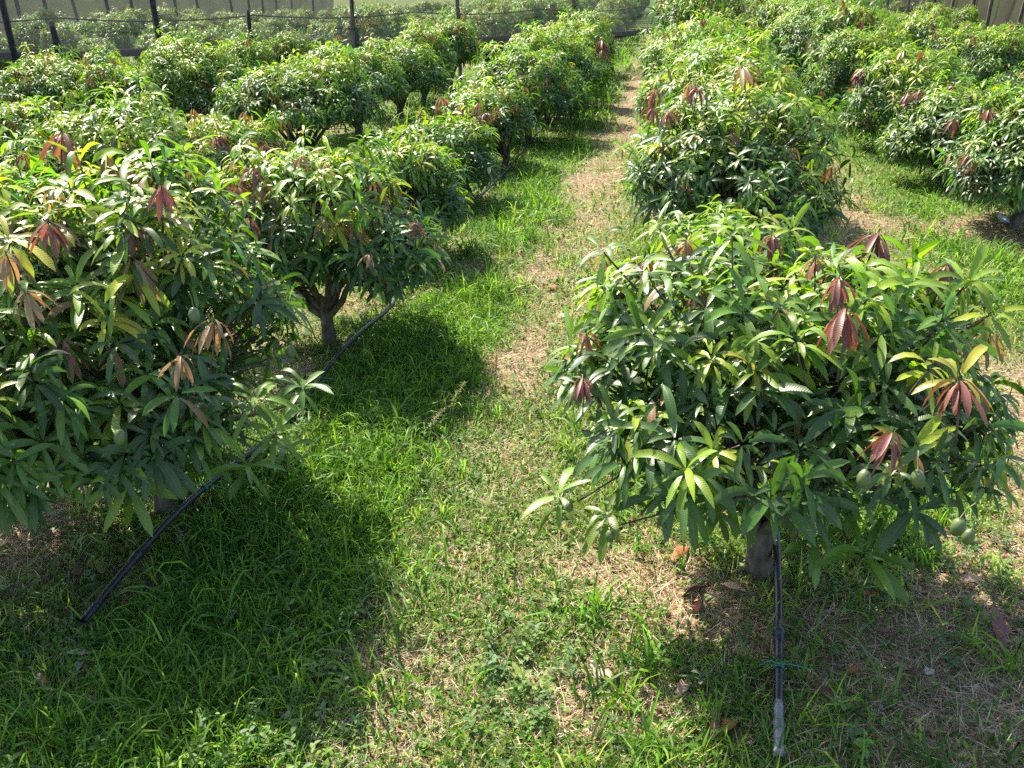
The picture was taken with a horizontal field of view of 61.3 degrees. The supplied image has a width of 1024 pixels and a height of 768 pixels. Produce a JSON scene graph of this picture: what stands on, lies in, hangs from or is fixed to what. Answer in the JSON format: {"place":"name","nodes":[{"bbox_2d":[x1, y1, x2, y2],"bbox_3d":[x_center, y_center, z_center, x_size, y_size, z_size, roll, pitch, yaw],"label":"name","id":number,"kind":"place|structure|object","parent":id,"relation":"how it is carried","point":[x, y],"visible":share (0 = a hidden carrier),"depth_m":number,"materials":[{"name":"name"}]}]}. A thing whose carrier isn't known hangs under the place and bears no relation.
{"place":"outdoors","nodes":[
{"label":"outdoors","id":0,"kind":"place"},
{"bbox_2d":[0,0,1023,767],"bbox_3d":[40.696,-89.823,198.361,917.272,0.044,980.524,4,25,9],"label":"ground","id":1,"kind":"structure","parent":0,"point":[588,174],"depth_m":4.50,"materials":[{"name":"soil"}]},
{"bbox_2d":[0,30,22,73],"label":"mango tree","id":2,"kind":"object","parent":1,"relation":"on","point":[4,47],"visible":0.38,"depth_m":22.63,"materials":[{"name":"green plant"}]},
{"bbox_2d":[5,11,51,51],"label":"mango tree","id":3,"kind":"object","parent":1,"relation":"on","point":[20,36],"visible":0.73,"depth_m":27.67,"materials":[{"name":"green plant"}]},
{"bbox_2d":[0,95,76,171],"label":"mango tree","id":4,"kind":"object","parent":1,"relation":"on","point":[15,118],"visible":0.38,"depth_m":11.04,"materials":[{"name":"green plant"}]},
{"bbox_2d":[0,147,78,261],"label":"mango tree","id":5,"kind":"object","parent":1,"relation":"on","point":[21,163],"visible":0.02,"depth_m":6.94,"materials":[{"name":"green plant"}]},
{"bbox_2d":[0,42,101,110],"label":"mango tree","id":6,"kind":"object","parent":1,"relation":"on","point":[42,79],"visible":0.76,"depth_m":15.49,"materials":[{"name":"green plant"}]},
{"bbox_2d":[33,5,76,43],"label":"mango tree","id":7,"kind":"object","parent":1,"relation":"on","point":[51,13],"visible":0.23,"depth_m":32.94,"materials":[{"name":"green plant"}]},
{"bbox_2d":[37,19,88,51],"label":"mango tree","id":8,"kind":"object","parent":1,"relation":"on","point":[68,36],"visible":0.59,"depth_m":24.67,"materials":[{"name":"green plant"}]},
{"bbox_2d":[68,17,96,39],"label":"mango tree","id":9,"kind":"object","parent":1,"relation":"on","point":[90,28],"visible":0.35,"depth_m":30.16,"materials":[{"name":"green plant"}]},
{"bbox_2d":[76,8,105,30],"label":"mango tree","id":10,"kind":"object","parent":1,"relation":"on","point":[96,15],"visible":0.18,"depth_m":35.38,"materials":[{"name":"green plant"}]},
{"bbox_2d":[72,33,116,64],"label":"mango tree","id":11,"kind":"object","parent":1,"relation":"on","point":[107,42],"visible":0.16,"depth_m":22.05,"materials":[{"name":"green plant"}]},
{"bbox_2d":[79,42,137,85],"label":"mango tree","id":12,"kind":"object","parent":1,"relation":"on","point":[115,63],"visible":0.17,"depth_m":17.63,"materials":[{"name":"green plant"}]},
{"bbox_2d":[87,11,136,48],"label":"mango tree","id":13,"kind":"object","parent":1,"relation":"on","point":[120,39],"visible":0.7,"depth_m":27.21,"materials":[{"name":"green plant"}]},
{"bbox_2d":[60,50,170,128],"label":"mango tree","id":14,"kind":"object","parent":1,"relation":"on","point":[106,73],"visible":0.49,"depth_m":13.06,"materials":[{"name":"green plant"}]},
{"bbox_2d":[0,74,235,218],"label":"mango tree","id":15,"kind":"object","parent":1,"relation":"on","point":[138,123],"visible":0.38,"depth_m":8.31,"materials":[{"name":"green plant"}]},
{"bbox_2d":[107,6,143,40],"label":"mango tree","id":16,"kind":"object","parent":1,"relation":"on","point":[134,27],"visible":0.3,"depth_m":32.63,"materials":[{"name":"green plant"}]},
{"bbox_2d":[123,4,148,40],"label":"mango tree","id":17,"kind":"object","parent":1,"relation":"on","point":[139,14],"visible":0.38,"depth_m":37.96,"materials":[{"name":"green plant"}]},
{"bbox_2d":[132,29,169,76],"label":"mango tree","id":18,"kind":"object","parent":1,"relation":"on","point":[150,38],"visible":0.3,"depth_m":24.44,"materials":[{"name":"green plant"}]},
{"bbox_2d":[144,19,178,45],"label":"mango tree","id":19,"kind":"object","parent":1,"relation":"on","point":[165,28],"visible":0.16,"depth_m":29.69,"materials":[{"name":"green plant"}]},
{"bbox_2d":[146,5,181,35],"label":"mango tree","id":20,"kind":"object","parent":1,"relation":"on","point":[166,15],"visible":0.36,"depth_m":34.85,"materials":[{"name":"green plant"}]},
{"bbox_2d":[0,126,333,538],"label":"mango tree","id":21,"kind":"object","parent":1,"relation":"on","point":[139,388],"visible":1,"depth_m":3.55,"materials":[{"name":"green plant"}]},
{"bbox_2d":[0,0,333,51],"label":"net fence","id":22,"kind":"object","parent":1,"relation":"on","point":[71,8],"visible":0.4,"depth_m":42.90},
{"bbox_2d":[178,6,210,25],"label":"mango tree","id":23,"kind":"object","parent":1,"relation":"on","point":[181,14],"visible":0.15,"depth_m":37.45,"materials":[{"name":"green plant"}]},
{"bbox_2d":[175,12,214,43],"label":"mango tree","id":24,"kind":"object","parent":1,"relation":"on","point":[184,25],"visible":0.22,"depth_m":26.57,"materials":[{"name":"green plant"}]},
{"bbox_2d":[138,21,253,121],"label":"mango tree","id":25,"kind":"object","parent":1,"relation":"on","point":[199,72],"visible":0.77,"depth_m":15.01,"materials":[{"name":"green plant"}]},
{"bbox_2d":[178,10,217,38],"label":"mango tree","id":26,"kind":"object","parent":1,"relation":"on","point":[186,17],"visible":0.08,"depth_m":32.02,"materials":[{"name":"green plant"}]},
{"bbox_2d":[187,22,230,66],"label":"mango tree","id":27,"kind":"object","parent":1,"relation":"on","point":[212,36],"visible":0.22,"depth_m":21.18,"materials":[{"name":"green plant"}]},
{"bbox_2d":[215,8,242,40],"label":"mango tree","id":28,"kind":"object","parent":1,"relation":"on","point":[220,22],"visible":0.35,"depth_m":34.42,"materials":[{"name":"green plant"}]},
{"bbox_2d":[221,13,253,41],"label":"mango tree","id":29,"kind":"object","parent":1,"relation":"on","point":[233,25],"visible":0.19,"depth_m":29.14,"materials":[{"name":"green plant"}]},
{"bbox_2d":[208,27,280,100],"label":"mango tree","id":30,"kind":"object","parent":1,"relation":"on","point":[252,52],"visible":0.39,"depth_m":16.99,"materials":[{"name":"green plant"}]},
{"bbox_2d":[179,108,310,186],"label":"mango tree","id":31,"kind":"object","parent":1,"relation":"on","point":[265,137],"visible":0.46,"depth_m":10.56,"materials":[{"name":"green plant"}]},
{"bbox_2d":[232,17,277,63],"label":"mango tree","id":32,"kind":"object","parent":1,"relation":"on","point":[259,29],"visible":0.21,"depth_m":23.76,"materials":[{"name":"green plant"}]},
{"bbox_2d":[245,8,270,26],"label":"mango tree","id":33,"kind":"object","parent":1,"relation":"on","point":[256,19],"visible":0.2,"depth_m":36.81,"materials":[{"name":"green plant"}]},
{"bbox_2d":[257,14,285,36],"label":"mango tree","id":34,"kind":"object","parent":1,"relation":"on","point":[273,23],"visible":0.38,"depth_m":31.61,"materials":[{"name":"green plant"}]},
{"bbox_2d":[266,29,315,68],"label":"mango tree","id":35,"kind":"object","parent":1,"relation":"on","point":[284,44],"visible":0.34,"depth_m":19.17,"materials":[{"name":"green plant"}]},
{"bbox_2d":[282,8,314,36],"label":"mango tree","id":36,"kind":"object","parent":1,"relation":"on","point":[296,25],"visible":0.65,"depth_m":33.98,"materials":[{"name":"green plant"}]},
{"bbox_2d":[212,45,387,160],"bbox_3d":[-3.110,-4.092,12.780,2.452,1.727,2.279,13,28,25],"label":"mango tree","id":37,"kind":"object","parent":1,"relation":"on","point":[316,99],"visible":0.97,"depth_m":12.27,"materials":[{"name":"green plant"}]},
{"bbox_2d":[173,125,452,348],"bbox_3d":[-1.357,-1.005,6.215,1.903,1.684,1.923,-19,31,-35],"label":"mango tree","id":38,"kind":"object","parent":1,"relation":"on","point":[352,234],"visible":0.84,"depth_m":5.74,"materials":[{"name":"green plant"}]},
{"bbox_2d":[304,19,334,52],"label":"mango tree","id":39,"kind":"object","parent":1,"relation":"on","point":[322,31],"visible":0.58,"depth_m":28.68,"materials":[{"name":"green plant"}]},
{"bbox_2d":[79,101,565,624],"bbox_3d":[-0.058,-3.109,12.302,0.216,0.150,19.514,4,25,9],"label":"drip pipe","id":40,"kind":"object","parent":1,"relation":"on","point":[137,555],"visible":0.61,"depth_m":4.34,"materials":[{"name":"black plastic"}]},
{"bbox_2d":[292,35,411,137],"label":"mango tree","id":41,"kind":"object","parent":1,"relation":"on","point":[386,71],"visible":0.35,"depth_m":14.52,"materials":[{"name":"green plant"}]},
{"bbox_2d":[325,0,398,51],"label":"mango tree","id":42,"kind":"object","parent":1,"relation":"on","point":[342,28],"visible":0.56,"depth_m":23.13,"materials":[{"name":"green plant"}]},
{"bbox_2d":[364,0,410,39],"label":"mango tree","id":43,"kind":"object","parent":1,"relation":"on","point":[397,21],"visible":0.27,"depth_m":25.53,"materials":[{"name":"green plant"}]},
{"bbox_2d":[354,30,456,118],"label":"mango tree","id":44,"kind":"object","parent":1,"relation":"on","point":[421,70],"visible":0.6,"depth_m":16.46,"materials":[{"name":"green plant"}]},
{"bbox_2d":[345,125,476,232],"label":"mango tree","id":45,"kind":"object","parent":1,"relation":"on","point":[421,179],"visible":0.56,"depth_m":8.05,"materials":[{"name":"green plant"}]},
{"bbox_2d":[414,0,435,16],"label":"mango tree","id":46,"kind":"object","parent":1,"relation":"on","point":[424,6],"visible":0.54,"depth_m":50.84,"materials":[{"name":"green plant"}]},
{"bbox_2d":[395,18,458,103],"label":"mango tree","id":47,"kind":"object","parent":1,"relation":"on","point":[430,37],"visible":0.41,"depth_m":18.62,"materials":[{"name":"green plant"}]},
{"bbox_2d":[378,100,507,204],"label":"mango tree","id":48,"kind":"object","parent":1,"relation":"on","point":[456,138],"visible":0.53,"depth_m":10.20,"materials":[{"name":"green plant"}]},
{"bbox_2d":[412,6,486,91],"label":"mango tree","id":49,"kind":"object","parent":1,"relation":"on","point":[454,30],"visible":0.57,"depth_m":20.84,"materials":[{"name":"green plant"}]},
{"bbox_2d":[0,0,910,81],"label":"net fence","id":50,"kind":"object","parent":1,"relation":"on","point":[13,55],"visible":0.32,"depth_m":19.46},
{"bbox_2d":[451,2,475,26],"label":"mango tree","id":51,"kind":"object","parent":1,"relation":"on","point":[467,10],"visible":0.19,"depth_m":35.33,"materials":[{"name":"green plant"}]},
{"bbox_2d":[416,73,547,169],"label":"mango tree","id":52,"kind":"object","parent":1,"relation":"on","point":[504,118],"visible":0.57,"depth_m":12.13,"materials":[{"name":"green plant"}]},
{"bbox_2d":[461,4,516,63],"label":"mango tree","id":53,"kind":"object","parent":1,"relation":"on","point":[492,26],"visible":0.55,"depth_m":24.98,"materials":[{"name":"green plant"}]},
{"bbox_2d":[473,0,525,52],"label":"mango tree","id":54,"kind":"object","parent":1,"relation":"on","point":[517,29],"visible":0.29,"depth_m":27.35,"materials":[{"name":"green plant"}]},
{"bbox_2d":[0,35,1023,767],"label":"grass","id":55,"kind":"structure","parent":1,"relation":"on","point":[18,673],"depth_m":3.94,"materials":[{"name":"green plant"}]},
{"bbox_2d":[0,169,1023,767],"bbox_3d":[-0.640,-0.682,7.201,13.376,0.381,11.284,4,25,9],"label":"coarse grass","id":56,"kind":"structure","parent":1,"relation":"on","point":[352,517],"depth_m":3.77,"materials":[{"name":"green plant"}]},
{"bbox_2d":[0,162,1023,767],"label":"broadleaf weeds","id":57,"kind":"object","parent":1,"relation":"on","point":[356,720],"visible":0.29,"depth_m":3.57,"materials":[{"name":"green plant"}]},
{"bbox_2d":[0,77,1023,767],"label":"dry straw","id":58,"kind":"object","parent":1,"relation":"on","point":[836,661],"visible":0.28,"depth_m":3.57,"materials":[{"name":"beige plant"}]},
{"bbox_2d":[509,3,535,47],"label":"mango tree","id":59,"kind":"object","parent":1,"relation":"on","point":[523,16],"visible":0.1,"depth_m":29.93,"materials":[{"name":"green plant"}]},
{"bbox_2d":[461,39,594,142],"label":"mango tree","id":60,"kind":"object","parent":1,"relation":"on","point":[543,81],"visible":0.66,"depth_m":13.97,"materials":[{"name":"green plant"}]},
{"bbox_2d":[507,0,548,33],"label":"mango tree","id":61,"kind":"object","parent":1,"relation":"on","point":[537,14],"visible":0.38,"depth_m":32.23,"materials":[{"name":"green plant"}]},
{"bbox_2d":[530,0,560,26],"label":"mango tree","id":62,"kind":"object","parent":1,"relation":"on","point":[550,14],"visible":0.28,"depth_m":37.09,"materials":[{"name":"green plant"}]},
{"bbox_2d":[502,20,611,122],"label":"mango tree","id":63,"kind":"object","parent":1,"relation":"on","point":[580,60],"visible":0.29,"depth_m":15.95,"materials":[{"name":"green plant"}]},
{"bbox_2d":[544,9,604,54],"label":"mango tree","id":64,"kind":"object","parent":1,"relation":"on","point":[580,23],"visible":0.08,"depth_m":20.05,"materials":[{"name":"green plant"}]},
{"bbox_2d":[542,19,615,87],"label":"mango tree","id":65,"kind":"object","parent":1,"relation":"on","point":[601,44],"visible":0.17,"depth_m":18.13,"materials":[{"name":"green plant"}]},
{"bbox_2d":[560,2,614,58],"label":"mango tree","id":66,"kind":"object","parent":1,"relation":"on","point":[594,20],"visible":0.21,"depth_m":22.25,"materials":[{"name":"green plant"}]},
{"bbox_2d":[593,3,625,37],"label":"mango tree","id":67,"kind":"object","parent":1,"relation":"on","point":[611,12],"visible":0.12,"depth_m":34.45,"materials":[{"name":"green plant"}]},
{"bbox_2d":[591,0,634,30],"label":"mango tree","id":68,"kind":"object","parent":1,"relation":"on","point":[615,4],"visible":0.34,"depth_m":36.58,"materials":[{"name":"green plant"}]},
{"bbox_2d":[607,12,626,41],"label":"mango tree","id":69,"kind":"object","parent":1,"relation":"on","point":[617,20],"visible":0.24,"depth_m":31.99,"materials":[{"name":"green plant"}]},
{"bbox_2d":[604,0,636,26],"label":"mango tree","id":70,"kind":"object","parent":1,"relation":"on","point":[632,15],"visible":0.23,"depth_m":39.19,"materials":[{"name":"green plant"}]},
{"bbox_2d":[670,545,687,562],"bbox_3d":[0.790,0.795,4.075,0.050,0.032,0.149,30,37,28],"label":"dead leaf","id":71,"kind":"object","parent":1,"relation":"on","point":[679,548],"visible":0.87,"depth_m":4.08,"materials":[{"name":"orange plant"}]},
{"bbox_2d":[636,0,752,78],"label":"mango tree","id":72,"kind":"object","parent":1,"relation":"on","point":[682,15],"visible":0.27,"depth_m":17.80,"materials":[{"name":"green plant"}]},
{"bbox_2d":[636,7,765,82],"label":"mango tree","id":73,"kind":"object","parent":1,"relation":"on","point":[653,56],"visible":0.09,"depth_m":15.69,"materials":[{"name":"green plant"}]},
{"bbox_2d":[629,14,777,127],"bbox_3d":[2.799,-3.954,11.972,2.195,2.159,2.194,-17,30,-32],"label":"mango tree","id":74,"kind":"object","parent":1,"relation":"on","point":[728,43],"visible":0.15,"depth_m":11.66,"materials":[{"name":"green plant"}]},
{"bbox_2d":[634,9,782,102],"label":"mango tree","id":75,"kind":"object","parent":1,"relation":"on","point":[683,40],"visible":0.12,"depth_m":13.33,"materials":[{"name":"green plant"}]},
{"bbox_2d":[629,30,822,182],"bbox_3d":[2.415,-2.898,9.802,2.228,2.080,2.147,4,25,9],"label":"mango tree","id":76,"kind":"object","parent":1,"relation":"on","point":[725,65],"visible":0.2,"depth_m":9.49,"materials":[{"name":"green plant"}]},
{"bbox_2d":[634,194,821,325],"bbox_3d":[1.551,-0.655,5.889,1.380,1.326,1.398,-17,30,-32],"label":"mango tree","id":77,"kind":"object","parent":1,"relation":"on","point":[787,241],"visible":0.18,"depth_m":5.62,"materials":[{"name":"green plant"}]},
{"bbox_2d":[608,62,869,244],"bbox_3d":[1.937,-1.833,7.672,1.998,1.953,2.410,-7,26,-14],"label":"mango tree","id":78,"kind":"object","parent":1,"relation":"on","point":[743,164],"visible":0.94,"depth_m":7.19,"materials":[{"name":"green plant"}]},
{"bbox_2d":[741,0,786,29],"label":"mango tree","id":79,"kind":"object","parent":1,"relation":"on","point":[751,11],"visible":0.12,"depth_m":31.77,"materials":[{"name":"green plant"}]},
{"bbox_2d":[520,201,1023,603],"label":"mango tree","id":80,"kind":"object","parent":1,"relation":"on","point":[731,363],"visible":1,"depth_m":3.13,"materials":[{"name":"green plant"}]},
{"bbox_2d":[749,0,805,38],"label":"mango tree","id":81,"kind":"object","parent":1,"relation":"on","point":[763,13],"visible":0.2,"depth_m":28.77,"materials":[{"name":"green plant"}]},
{"bbox_2d":[758,404,809,761],"bbox_3d":[2.588,-2.459,10.842,0.196,0.246,17.692,4,25,9],"label":"drip pipe","id":82,"kind":"object","parent":1,"relation":"on","point":[778,632],"visible":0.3,"depth_m":3.43,"materials":[{"name":"black plastic"}]},
{"bbox_2d":[761,0,817,41],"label":"mango tree","id":83,"kind":"object","parent":1,"relation":"on","point":[776,8],"visible":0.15,"depth_m":26.20,"materials":[{"name":"green plant"}]},
{"bbox_2d":[765,0,828,77],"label":"mango tree","id":84,"kind":"object","parent":1,"relation":"on","point":[816,3],"visible":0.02,"depth_m":23.39,"materials":[{"name":"green plant"}]},
{"bbox_2d":[761,0,851,90],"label":"mango tree","id":85,"kind":"object","parent":1,"relation":"on","point":[795,37],"visible":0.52,"depth_m":20.65,"materials":[{"name":"green plant"}]},
{"bbox_2d":[809,682,838,702],"bbox_3d":[1.184,1.166,3.268,0.043,0.030,0.150,-15,29,-23],"label":"dead leaf","id":86,"kind":"object","parent":1,"relation":"on","point":[822,690],"visible":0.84,"depth_m":3.27,"materials":[{"name":"brown plant"}]},
{"bbox_2d":[800,0,899,105],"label":"mango tree","id":87,"kind":"object","parent":1,"relation":"on","point":[845,17],"visible":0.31,"depth_m":17.55,"materials":[{"name":"green plant"}]},
{"bbox_2d":[797,21,925,125],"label":"mango tree","id":88,"kind":"object","parent":1,"relation":"on","point":[838,78],"visible":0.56,"depth_m":15.14,"materials":[{"name":"green plant"}]},
{"bbox_2d":[881,0,905,13],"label":"mango tree","id":89,"kind":"object","parent":1,"relation":"on","point":[898,4],"visible":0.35,"depth_m":48.66,"materials":[{"name":"green plant"}]},
{"bbox_2d":[882,12,911,33],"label":"mango tree","id":90,"kind":"object","parent":1,"relation":"on","point":[900,17],"visible":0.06,"depth_m":25.56,"materials":[{"name":"green plant"}]},
{"bbox_2d":[834,36,971,141],"bbox_3d":[6.180,-4.456,13.450,2.104,1.818,2.383,4,25,9],"label":"mango tree","id":91,"kind":"object","parent":1,"relation":"on","point":[881,96],"visible":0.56,"depth_m":13.01,"materials":[{"name":"green plant"}]},
{"bbox_2d":[902,667,922,679],"bbox_3d":[1.563,1.129,3.365,0.110,0.024,0.042,-14,28,-27],"label":"dead leaf","id":92,"kind":"object","parent":1,"relation":"on","point":[918,672],"visible":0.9,"depth_m":3.37,"materials":[{"name":"brown plant"}]},
{"bbox_2d":[908,0,935,16],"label":"mango tree","id":93,"kind":"object","parent":1,"relation":"on","point":[927,5],"visible":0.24,"depth_m":41.34,"materials":[{"name":"green plant"}]},
{"bbox_2d":[895,4,949,51],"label":"mango tree","id":94,"kind":"object","parent":1,"relation":"on","point":[928,28],"visible":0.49,"depth_m":22.70,"materials":[{"name":"green plant"}]},
{"bbox_2d":[928,2,955,23],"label":"mango tree","id":95,"kind":"object","parent":1,"relation":"on","point":[948,12],"visible":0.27,"depth_m":38.75,"materials":[{"name":"green plant"}]},
{"bbox_2d":[874,67,1019,186],"bbox_3d":[5.748,-3.344,11.399,1.916,1.538,1.879,-5,26,-11],"label":"mango tree","id":96,"kind":"object","parent":1,"relation":"on","point":[926,119],"visible":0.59,"depth_m":11.19,"materials":[{"name":"green plant"}]},
{"bbox_2d":[922,20,984,74],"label":"mango tree","id":97,"kind":"object","parent":1,"relation":"on","point":[946,37],"visible":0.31,"depth_m":20.14,"materials":[{"name":"green plant"}]},
{"bbox_2d":[892,0,1023,37],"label":"net fence","id":98,"kind":"object","parent":1,"relation":"on","point":[991,13],"visible":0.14,"depth_m":35.62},
{"bbox_2d":[950,4,980,31],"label":"mango tree","id":99,"kind":"object","parent":1,"relation":"on","point":[955,23],"visible":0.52,"depth_m":35.91,"materials":[{"name":"green plant"}]},
{"bbox_2d":[961,573,980,583],"bbox_3d":[2.082,0.880,3.914,0.119,0.026,0.041,-9,30,-19],"label":"dead leaf","id":100,"kind":"object","parent":1,"relation":"on","point":[969,577],"visible":0.99,"depth_m":3.92,"materials":[{"name":"brown plant"}]},
{"bbox_2d":[932,71,1023,229],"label":"mango tree","id":101,"kind":"object","parent":1,"relation":"on","point":[989,159],"visible":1,"depth_m":9.07,"materials":[{"name":"green plant"}]},
{"bbox_2d":[947,20,1023,96],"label":"mango tree","id":102,"kind":"object","parent":1,"relation":"on","point":[1000,54],"visible":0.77,"depth_m":17.31,"materials":[{"name":"green plant"}]},
{"bbox_2d":[990,605,1006,653],"bbox_3d":[2.029,1.018,3.605,0.050,0.054,0.257,5,26,15],"label":"dead leaf","id":103,"kind":"object","parent":1,"relation":"on","point":[1000,623],"visible":0.9,"depth_m":3.60,"materials":[{"name":"brown plant"}]},
{"bbox_2d":[987,61,1023,109],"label":"mango tree","id":104,"kind":"object","parent":1,"relation":"on","point":[1002,78],"visible":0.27,"depth_m":15.20,"materials":[{"name":"green plant"}]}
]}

